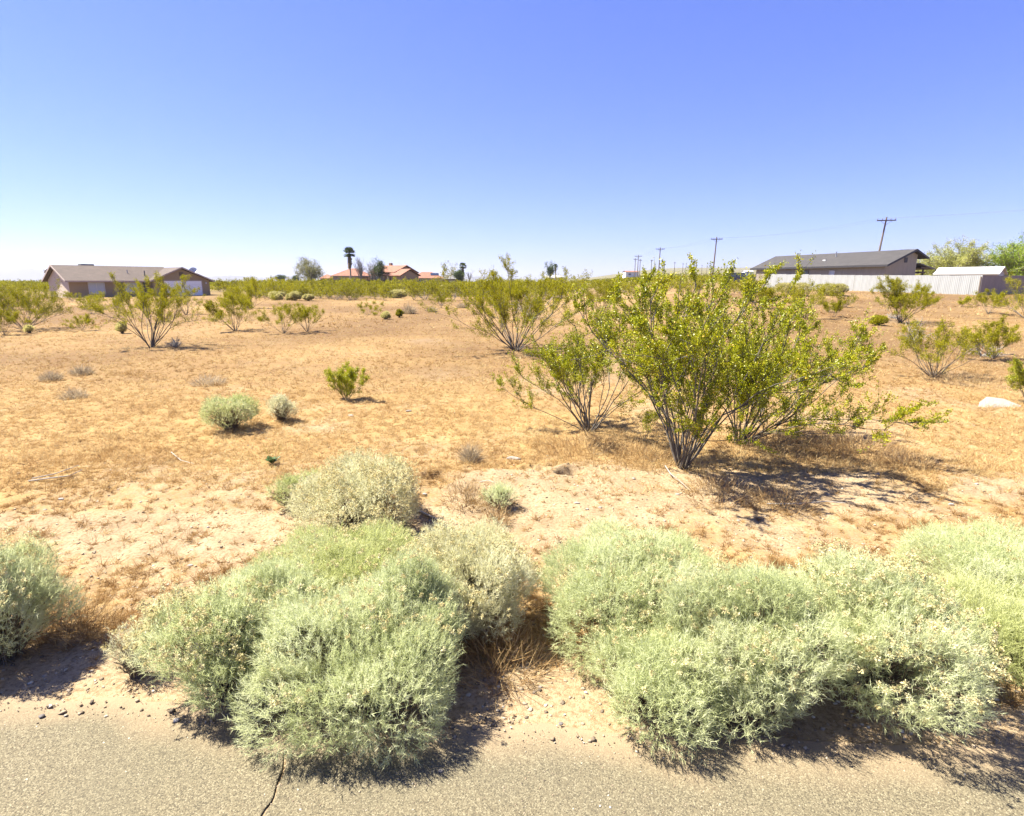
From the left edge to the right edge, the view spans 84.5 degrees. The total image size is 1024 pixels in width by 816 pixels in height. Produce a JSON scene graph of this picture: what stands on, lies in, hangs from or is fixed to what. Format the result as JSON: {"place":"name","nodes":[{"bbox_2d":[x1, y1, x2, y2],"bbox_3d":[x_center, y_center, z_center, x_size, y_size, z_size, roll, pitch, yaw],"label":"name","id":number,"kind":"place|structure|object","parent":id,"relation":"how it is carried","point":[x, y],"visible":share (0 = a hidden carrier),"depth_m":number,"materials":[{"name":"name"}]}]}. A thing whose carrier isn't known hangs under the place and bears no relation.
{"place":"outdoors","nodes":[
{"label":"outdoors","id":0,"kind":"place"},
{"bbox_2d":[0,268,44,281],"bbox_3d":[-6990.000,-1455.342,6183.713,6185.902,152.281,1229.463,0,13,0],"label":"mountains","id":1,"kind":"structure","parent":0,"point":[23,274],"depth_m":5801.89,"materials":[{"name":"white"}]},
{"bbox_2d":[207,275,507,281],"bbox_3d":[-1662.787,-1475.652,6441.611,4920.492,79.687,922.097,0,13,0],"label":"mountains","id":2,"kind":"structure","parent":0,"point":[225,277],"depth_m":6199.10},
{"bbox_2d":[0,268,1023,815],"bbox_3d":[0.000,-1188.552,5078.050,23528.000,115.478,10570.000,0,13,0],"label":"ground","id":3,"kind":"structure","parent":0,"point":[586,708],"depth_m":7.17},
{"bbox_2d":[0,308,32,334],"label":"creosote bush","id":4,"kind":"object","parent":3,"relation":"on","point":[7,318],"visible":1,"depth_m":26.19,"materials":[{"name":"green plant"}]},
{"bbox_2d":[0,277,73,329],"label":"creosote bush","id":5,"kind":"object","parent":3,"relation":"on","point":[53,298],"visible":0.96,"depth_m":28.78,"materials":[{"name":"green plant"}]},
{"bbox_2d":[0,527,90,665],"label":"rabbitbrush","id":6,"kind":"object","parent":3,"relation":"on","point":[26,590],"visible":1,"depth_m":3.80,"materials":[{"name":"green plant"}]},
{"bbox_2d":[37,370,65,381],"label":"grey shrub","id":7,"kind":"object","parent":3,"relation":"on","point":[51,375],"visible":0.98,"depth_m":14.54,"materials":[{"name":"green plant"}]},
{"bbox_2d":[10,589,129,659],"bbox_3d":[-3.277,1.517,4.156,0.814,0.432,0.878,6,14,24],"label":"dry brush","id":8,"kind":"object","parent":3,"relation":"on","point":[66,629],"visible":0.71,"depth_m":4.14,"materials":[{"name":"plant"}]},
{"bbox_2d":[52,385,90,400],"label":"grey shrub","id":9,"kind":"object","parent":3,"relation":"on","point":[77,393],"visible":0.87,"depth_m":12.42,"materials":[{"name":"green plant"}]},
{"bbox_2d":[60,313,95,330],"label":"creosote bush","id":10,"kind":"object","parent":3,"relation":"on","point":[86,317],"visible":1,"depth_m":28.34,"materials":[{"name":"green plant"}]},
{"bbox_2d":[67,362,94,375],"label":"grey shrub","id":11,"kind":"object","parent":3,"relation":"on","point":[80,370],"visible":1,"depth_m":15.52,"materials":[{"name":"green plant"}]},
{"bbox_2d":[74,299,113,313],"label":"creosote bush","id":12,"kind":"object","parent":3,"relation":"on","point":[82,307],"visible":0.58,"depth_m":40.96,"materials":[{"name":"green plant"}]},
{"bbox_2d":[95,616,159,683],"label":"rabbitbrush","id":13,"kind":"object","parent":3,"relation":"on","point":[132,670],"visible":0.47,"depth_m":3.61,"materials":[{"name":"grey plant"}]},
{"bbox_2d":[41,264,214,297],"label":"ranch house","id":14,"kind":"structure","parent":3,"relation":"on","point":[85,279],"depth_m":79.89,"materials":[{"name":"brown paint"}]},
{"bbox_2d":[87,282,105,293],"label":"garage door","id":15,"kind":"structure","parent":14,"relation":"in","point":[93,287],"depth_m":77.48,"materials":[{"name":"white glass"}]},
{"bbox_2d":[163,280,203,295],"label":"garage door","id":16,"kind":"structure","parent":14,"relation":"in","point":[193,283],"depth_m":85.60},
{"bbox_2d":[79,269,231,346],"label":"creosote bush","id":17,"kind":"object","parent":3,"relation":"on","point":[164,294],"visible":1,"depth_m":21.37,"materials":[{"name":"green plant"}]},
{"bbox_2d":[167,282,205,314],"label":"creosote bush","id":18,"kind":"object","parent":3,"relation":"on","point":[186,291],"visible":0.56,"depth_m":39.83,"materials":[{"name":"green plant"}]},
{"bbox_2d":[185,372,227,386],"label":"grey shrub","id":19,"kind":"object","parent":3,"relation":"on","point":[216,380],"visible":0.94,"depth_m":14.13,"materials":[{"name":"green plant"}]},
{"bbox_2d":[120,567,304,717],"bbox_3d":[-1.784,1.409,3.474,0.979,0.845,0.932,4,13,18],"label":"rabbitbrush","id":20,"kind":"object","parent":3,"relation":"on","point":[195,632],"visible":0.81,"depth_m":3.26,"materials":[{"name":"green plant"}]},
{"bbox_2d":[197,392,260,430],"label":"rabbitbrush","id":21,"kind":"object","parent":3,"relation":"on","point":[230,408],"visible":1,"depth_m":9.57,"materials":[{"name":"green plant"}]},
{"bbox_2d":[199,293,263,330],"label":"creosote bush","id":22,"kind":"object","parent":3,"relation":"on","point":[209,306],"visible":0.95,"depth_m":27.78,"materials":[{"name":"green plant"}]},
{"bbox_2d":[215,272,292,307],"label":"creosote bush","id":23,"kind":"object","parent":3,"relation":"on","point":[247,291],"visible":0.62,"depth_m":47.77,"materials":[{"name":"green plant"}]},
{"bbox_2d":[184,553,353,668],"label":"rabbitbrush","id":24,"kind":"object","parent":3,"relation":"on","point":[271,573],"visible":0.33,"depth_m":3.68,"materials":[{"name":"green plant"}]},
{"bbox_2d":[254,279,290,297],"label":"creosote bush","id":25,"kind":"object","parent":3,"relation":"on","point":[273,285],"visible":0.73,"depth_m":68.78,"materials":[{"name":"green plant"}]},
{"bbox_2d":[268,291,285,299],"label":"rabbitbrush","id":26,"kind":"object","parent":3,"relation":"on","point":[280,294],"visible":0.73,"depth_m":66.45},
{"bbox_2d":[254,302,304,333],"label":"creosote bush","id":27,"kind":"object","parent":3,"relation":"on","point":[281,309],"visible":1,"depth_m":26.67,"materials":[{"name":"green plant"}]},
{"bbox_2d":[263,392,300,420],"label":"rabbitbrush","id":28,"kind":"object","parent":3,"relation":"on","point":[282,408],"visible":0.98,"depth_m":10.29,"materials":[{"name":"grey plant"}]},
{"bbox_2d":[265,470,308,511],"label":"rabbitbrush","id":29,"kind":"object","parent":3,"relation":"on","point":[288,480],"visible":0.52,"depth_m":6.21,"materials":[{"name":"green plant"}]},
{"bbox_2d":[285,291,302,300],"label":"rabbitbrush","id":30,"kind":"object","parent":3,"relation":"on","point":[294,295],"visible":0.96,"depth_m":64.60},
{"bbox_2d":[283,302,324,331],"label":"creosote bush","id":31,"kind":"object","parent":3,"relation":"on","point":[305,316],"visible":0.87,"depth_m":27.56,"materials":[{"name":"green plant"}]},
{"bbox_2d":[292,256,323,280],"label":"tree","id":32,"kind":"object","parent":3,"relation":"on","point":[311,272],"visible":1,"depth_m":144.67,"materials":[{"name":"green plant"}]},
{"bbox_2d":[235,511,421,639],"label":"rabbitbrush","id":33,"kind":"object","parent":3,"relation":"on","point":[338,556],"visible":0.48,"depth_m":4.27,"materials":[{"name":"green plant"}]},
{"bbox_2d":[317,280,348,299],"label":"creosote bush","id":34,"kind":"object","parent":3,"relation":"on","point":[333,291],"visible":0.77,"depth_m":67.75,"materials":[{"name":"green plant"}]},
{"bbox_2d":[220,565,469,772],"bbox_3d":[-0.938,1.442,3.434,1.385,0.812,1.478,0,13,0],"label":"rabbitbrush","id":35,"kind":"object","parent":3,"relation":"on","point":[359,683],"visible":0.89,"depth_m":3.14,"materials":[{"name":"green plant"}]},
{"bbox_2d":[323,360,370,399],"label":"creosote bush","id":36,"kind":"object","parent":3,"relation":"on","point":[344,379],"visible":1,"depth_m":12.15,"materials":[{"name":"green plant"}]},
{"bbox_2d":[343,247,354,278],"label":"palm tree","id":37,"kind":"object","parent":3,"relation":"on","point":[348,250],"visible":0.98,"depth_m":143.15,"materials":[{"name":"green plant"}]},
{"bbox_2d":[331,268,370,279],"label":"hip roof house","id":38,"kind":"structure","parent":3,"relation":"on","point":[346,274],"depth_m":150.51,"materials":[{"name":"ceramic"}]},
{"bbox_2d":[338,283,364,299],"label":"creosote bush","id":39,"kind":"object","parent":3,"relation":"on","point":[342,288],"visible":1,"depth_m":65.82,"materials":[{"name":"green plant"}]},
{"bbox_2d":[279,445,426,547],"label":"rabbitbrush","id":40,"kind":"object","parent":3,"relation":"on","point":[390,476],"visible":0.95,"depth_m":5.51,"materials":[{"name":"grey plant"}]},
{"bbox_2d":[349,257,364,279],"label":"tree","id":41,"kind":"object","parent":3,"relation":"on","point":[360,268],"visible":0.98,"depth_m":142.35,"materials":[{"name":"grey plant"}]},
{"bbox_2d":[355,298,383,315],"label":"creosote bush","id":42,"kind":"object","parent":3,"relation":"on","point":[370,307],"visible":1,"depth_m":40.11,"materials":[{"name":"green plant"}]},
{"bbox_2d":[370,255,387,280],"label":"tree","id":43,"kind":"object","parent":3,"relation":"on","point":[378,270],"visible":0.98,"depth_m":141.06,"materials":[{"name":"green plant"}]},
{"bbox_2d":[371,263,420,284],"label":"pink house","id":44,"kind":"structure","parent":3,"relation":"on","point":[398,272],"depth_m":142.57,"materials":[{"name":"paint"}]},
{"bbox_2d":[388,289,407,297],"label":"rabbitbrush","id":45,"kind":"object","parent":3,"relation":"on","point":[398,293],"visible":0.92,"depth_m":73.38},
{"bbox_2d":[342,542,470,667],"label":"rabbitbrush","id":46,"kind":"object","parent":3,"relation":"on","point":[414,569],"visible":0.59,"depth_m":3.59,"materials":[{"name":"green plant"}]},
{"bbox_2d":[401,278,426,299],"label":"creosote bush","id":47,"kind":"object","parent":3,"relation":"on","point":[409,285],"visible":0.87,"depth_m":66.34,"materials":[{"name":"green plant"}]},
{"bbox_2d":[405,279,444,299],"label":"creosote bush","id":48,"kind":"object","parent":3,"relation":"on","point":[435,283],"visible":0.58,"depth_m":67.11,"materials":[{"name":"green plant"}]},
{"bbox_2d":[419,272,442,281],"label":"tiled house","id":49,"kind":"structure","parent":3,"relation":"on","point":[426,275],"depth_m":157.24,"materials":[{"name":"ceramic"}]},
{"bbox_2d":[419,282,450,299],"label":"creosote bush","id":50,"kind":"object","parent":3,"relation":"on","point":[431,289],"visible":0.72,"depth_m":65.59,"materials":[{"name":"green plant"}]},
{"bbox_2d":[428,291,449,307],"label":"creosote bush","id":51,"kind":"object","parent":3,"relation":"on","point":[442,299],"visible":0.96,"depth_m":48.13,"materials":[{"name":"green plant"}]},
{"bbox_2d":[436,280,469,299],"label":"creosote bush","id":52,"kind":"object","parent":3,"relation":"on","point":[456,290],"visible":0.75,"depth_m":65.54,"materials":[{"name":"green plant"}]},
{"bbox_2d":[2,273,917,291],"bbox_3d":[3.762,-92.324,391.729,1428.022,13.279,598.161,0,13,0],"label":"desert scrub","id":53,"kind":"object","parent":3,"relation":"on","point":[624,280],"visible":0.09,"depth_m":136.57,"materials":[{"name":"plant"}]},
{"bbox_2d":[386,509,543,643],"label":"rabbitbrush","id":54,"kind":"object","parent":3,"relation":"on","point":[492,556],"visible":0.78,"depth_m":4.00,"materials":[{"name":"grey plant"}]},
{"bbox_2d":[435,475,494,510],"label":"dry brush","id":55,"kind":"object","parent":3,"relation":"on","point":[471,490],"visible":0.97,"depth_m":6.45,"materials":[{"name":"plant"}]},
{"bbox_2d":[454,437,489,463],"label":"grey shrub","id":56,"kind":"object","parent":3,"relation":"on","point":[472,456],"visible":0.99,"depth_m":7.94,"materials":[{"name":"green plant"}]},
{"bbox_2d":[473,495,517,527],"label":"dry brush","id":57,"kind":"object","parent":3,"relation":"on","point":[507,520],"visible":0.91,"depth_m":5.96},
{"bbox_2d":[477,480,519,512],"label":"rabbitbrush","id":58,"kind":"object","parent":3,"relation":"on","point":[502,491],"visible":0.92,"depth_m":6.32,"materials":[{"name":"green plant"}]},
{"bbox_2d":[437,609,567,711],"bbox_3d":[-0.078,1.602,3.776,0.950,0.451,1.061,0,13,0],"label":"dry brush","id":59,"kind":"object","parent":3,"relation":"on","point":[471,641],"visible":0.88,"depth_m":3.75,"materials":[{"name":"plant"}]},
{"bbox_2d":[417,252,592,350],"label":"creosote bush","id":60,"kind":"object","parent":3,"relation":"on","point":[496,286],"visible":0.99,"depth_m":19.80,"materials":[{"name":"green plant"}]},
{"bbox_2d":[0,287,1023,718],"bbox_3d":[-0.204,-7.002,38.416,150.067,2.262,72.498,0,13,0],"label":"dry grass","id":61,"kind":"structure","parent":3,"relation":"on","point":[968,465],"depth_m":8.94,"materials":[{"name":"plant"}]},
{"bbox_2d":[0,392,1023,749],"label":"pebbles","id":62,"kind":"object","parent":3,"relation":"on","point":[480,718],"visible":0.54,"depth_m":3.54,"materials":[{"name":"stone"}]},
{"bbox_2d":[490,299,658,432],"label":"creosote bush","id":63,"kind":"object","parent":3,"relation":"on","point":[557,367],"visible":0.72,"depth_m":9.53,"materials":[{"name":"green plant"}]},
{"bbox_2d":[563,274,591,288],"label":"creosote bush","id":64,"kind":"object","parent":3,"relation":"on","point":[574,280],"visible":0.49,"depth_m":89.89,"materials":[{"name":"green plant"}]},
{"bbox_2d":[528,428,654,468],"bbox_3d":[1.189,0.534,8.313,2.008,0.484,1.948,0,13,0],"label":"dry brush","id":65,"kind":"object","parent":3,"relation":"on","point":[586,436],"visible":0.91,"depth_m":8.31,"materials":[{"name":"plant"}]},
{"bbox_2d":[583,279,622,313],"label":"creosote bush","id":66,"kind":"object","parent":3,"relation":"on","point":[605,293],"visible":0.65,"depth_m":33.90,"materials":[{"name":"green plant"}]},
{"bbox_2d":[532,510,735,682],"bbox_3d":[0.949,1.287,4.215,1.671,0.895,1.711,0,13,0],"label":"rabbitbrush","id":67,"kind":"object","parent":3,"relation":"on","point":[648,561],"visible":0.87,"depth_m":3.96,"materials":[{"name":"green plant"}]},
{"bbox_2d":[617,400,663,440],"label":"creosote bush","id":68,"kind":"object","parent":3,"relation":"on","point":[651,415],"visible":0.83,"depth_m":8.85,"materials":[{"name":"green plant"}]},
{"bbox_2d":[605,437,699,471],"bbox_3d":[1.939,0.630,7.834,1.305,0.548,1.363,0,13,0],"label":"dry brush","id":69,"kind":"object","parent":3,"relation":"on","point":[651,452],"visible":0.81,"depth_m":7.86,"materials":[{"name":"plant"}]},
{"bbox_2d":[576,606,742,766],"bbox_3d":[0.898,1.564,3.304,0.940,0.620,1.018,-4,13,-17],"label":"rabbitbrush","id":70,"kind":"object","parent":3,"relation":"on","point":[659,690],"visible":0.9,"depth_m":3.16,"materials":[{"name":"green plant"}]},
{"bbox_2d":[550,250,867,469],"bbox_3d":[2.553,-0.628,7.602,3.661,2.823,3.106,-3,13,-13],"label":"creosote bush","id":71,"kind":"object","parent":3,"relation":"on","point":[670,362],"visible":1,"depth_m":6.97,"materials":[{"name":"green plant"}]},
{"bbox_2d":[673,470,771,512],"bbox_3d":[2.487,0.895,6.705,1.212,0.383,1.150,0,13,0],"label":"dry brush","id":72,"kind":"object","parent":3,"relation":"on","point":[721,482],"visible":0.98,"depth_m":6.70,"materials":[{"name":"plant"}]},
{"bbox_2d":[646,554,800,690],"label":"rabbitbrush","id":73,"kind":"object","parent":3,"relation":"on","point":[705,593],"visible":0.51,"depth_m":3.37,"materials":[{"name":"green plant"}]},
{"bbox_2d":[704,638,818,753],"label":"rabbitbrush","id":74,"kind":"object","parent":3,"relation":"on","point":[754,717],"visible":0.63,"depth_m":3.10,"materials":[{"name":"green plant"}]},
{"bbox_2d":[737,274,787,308],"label":"creosote bush","id":75,"kind":"object","parent":3,"relation":"on","point":[768,292],"visible":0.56,"depth_m":35.81,"materials":[{"name":"green plant"}]},
{"bbox_2d":[677,554,864,710],"bbox_3d":[1.530,1.368,3.427,1.092,0.958,1.145,0,13,0],"label":"rabbitbrush","id":76,"kind":"object","parent":3,"relation":"on","point":[785,591],"visible":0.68,"depth_m":3.19,"materials":[{"name":"green plant"}]},
{"bbox_2d":[739,479,828,517],"bbox_3d":[3.063,0.965,6.380,0.972,0.379,0.901,0,13,0],"label":"dry brush","id":77,"kind":"object","parent":3,"relation":"on","point":[782,496],"visible":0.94,"depth_m":6.36,"materials":[{"name":"plant"}]},
{"bbox_2d":[708,427,862,471],"bbox_3d":[3.965,0.558,8.321,2.210,0.500,2.269,0,13,0],"label":"dry brush","id":78,"kind":"object","parent":3,"relation":"on","point":[788,442],"visible":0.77,"depth_m":8.32,"materials":[{"name":"plant"}]},
{"bbox_2d":[773,282,812,295],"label":"rabbitbrush","id":79,"kind":"object","parent":3,"relation":"on","point":[799,285],"visible":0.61,"depth_m":46.94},
{"bbox_2d":[654,277,958,452],"bbox_3d":[4.006,-0.093,8.185,3.854,3.581,3.744,0,13,0],"label":"creosote bush","id":80,"kind":"object","parent":3,"relation":"on","point":[753,377],"visible":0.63,"depth_m":7.98,"materials":[{"name":"green plant"}]},
{"bbox_2d":[781,276,842,318],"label":"creosote bush","id":81,"kind":"object","parent":3,"relation":"on","point":[821,293],"visible":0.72,"depth_m":30.03,"materials":[{"name":"green plant"}]},
{"bbox_2d":[814,283,848,294],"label":"rabbitbrush","id":82,"kind":"object","parent":3,"relation":"on","point":[845,287],"visible":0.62,"depth_m":46.94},
{"bbox_2d":[820,298,845,316],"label":"creosote bush","id":83,"kind":"object","parent":3,"relation":"on","point":[836,307],"visible":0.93,"depth_m":30.86,"materials":[{"name":"green plant"}]},
{"bbox_2d":[750,249,929,285],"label":"grey house","id":84,"kind":"structure","parent":3,"relation":"on","point":[896,262],"depth_m":67.25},
{"bbox_2d":[834,292,858,306],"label":"creosote bush","id":85,"kind":"object","parent":3,"relation":"on","point":[848,298],"visible":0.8,"depth_m":36.73,"materials":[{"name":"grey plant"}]},
{"bbox_2d":[808,424,923,464],"bbox_3d":[5.209,0.532,8.464,1.664,0.583,1.586,0,13,0],"label":"dry brush","id":86,"kind":"object","parent":3,"relation":"on","point":[853,442],"visible":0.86,"depth_m":8.43,"materials":[{"name":"plant"}]},
{"bbox_2d":[869,314,888,324],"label":"rabbitbrush","id":87,"kind":"object","parent":3,"relation":"on","point":[879,319],"visible":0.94,"depth_m":27.02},
{"bbox_2d":[756,274,1023,294],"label":"metal fence","id":88,"kind":"object","parent":3,"relation":"on","point":[966,284],"visible":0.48,"depth_m":52.43,"materials":[{"name":"white metal"}]},
{"bbox_2d":[771,537,1012,746],"bbox_3d":[2.234,1.334,3.543,1.364,0.963,1.520,9,16,36],"label":"rabbitbrush","id":89,"kind":"object","parent":3,"relation":"on","point":[891,591],"visible":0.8,"depth_m":3.24,"materials":[{"name":"green plant"}]},
{"bbox_2d":[869,274,942,322],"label":"creosote bush","id":90,"kind":"object","parent":3,"relation":"on","point":[899,295],"visible":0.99,"depth_m":27.98,"materials":[{"name":"green plant"}]},
{"bbox_2d":[869,444,945,470],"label":"dry brush","id":91,"kind":"object","parent":3,"relation":"on","point":[904,453],"visible":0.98,"depth_m":7.67,"materials":[{"name":"plant"}]},
{"bbox_2d":[915,263,935,274],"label":"porch","id":92,"kind":"object","parent":3,"relation":"on","point":[921,266],"visible":0.26,"depth_m":66.05,"materials":[{"name":"brown wood"}]},
{"bbox_2d":[880,309,1005,376],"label":"creosote bush","id":93,"kind":"object","parent":3,"relation":"on","point":[908,341],"visible":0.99,"depth_m":14.99,"materials":[{"name":"green plant"}]},
{"bbox_2d":[884,514,1023,604],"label":"rabbitbrush","id":94,"kind":"object","parent":3,"relation":"on","point":[968,548],"visible":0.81,"depth_m":4.67,"materials":[{"name":"green plant"}]},
{"bbox_2d":[917,235,994,275],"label":"tree","id":95,"kind":"object","parent":3,"relation":"on","point":[968,258],"visible":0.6,"depth_m":80.21,"materials":[{"name":"green plant"}]},
{"bbox_2d":[932,266,1007,289],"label":"shed","id":96,"kind":"structure","parent":3,"relation":"on","point":[984,271],"depth_m":63.73,"materials":[{"name":"white metal"}]},
{"bbox_2d":[918,566,1023,689],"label":"rabbitbrush","id":97,"kind":"object","parent":3,"relation":"on","point":[1005,610],"visible":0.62,"depth_m":3.79,"materials":[{"name":"green plant"}]},
{"bbox_2d":[922,368,1023,388],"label":"dry brush","id":98,"kind":"object","parent":3,"relation":"on","point":[974,377],"visible":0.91,"depth_m":14.39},
{"bbox_2d":[951,312,1022,358],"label":"creosote bush","id":99,"kind":"object","parent":3,"relation":"on","point":[1011,338],"visible":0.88,"depth_m":17.85,"materials":[{"name":"green plant"}]},
{"bbox_2d":[964,271,1023,317],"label":"creosote bush","id":100,"kind":"object","parent":3,"relation":"on","point":[1018,296],"visible":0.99,"depth_m":31.08,"materials":[{"name":"green plant"}]},
{"bbox_2d":[974,288,1021,312],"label":"creosote bush","id":101,"kind":"object","parent":3,"relation":"on","point":[979,296],"visible":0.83,"depth_m":32.89,"materials":[{"name":"green plant"}]},
{"bbox_2d":[979,397,1020,407],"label":"rock","id":102,"kind":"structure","parent":3,"relation":"on","point":[993,401],"depth_m":11.73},
{"bbox_2d":[978,232,1023,277],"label":"tree","id":103,"kind":"object","parent":3,"relation":"on","point":[1011,260],"visible":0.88,"depth_m":77.25,"materials":[{"name":"green plant"}]},
{"bbox_2d":[1002,354,1023,396],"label":"creosote bush","id":104,"kind":"object","parent":3,"relation":"on","point":[1018,377],"visible":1,"depth_m":11.93,"materials":[{"name":"green plant"}]},
{"bbox_2d":[0,695,1023,815],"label":"road","id":105,"kind":"structure","parent":0,"point":[69,770],"depth_m":2.92,"materials":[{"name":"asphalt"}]},
{"bbox_2d":[0,0,1023,280],"label":"sky","id":106,"kind":"structure","parent":0,"point":[212,137],"materials":[{"name":"blue"}]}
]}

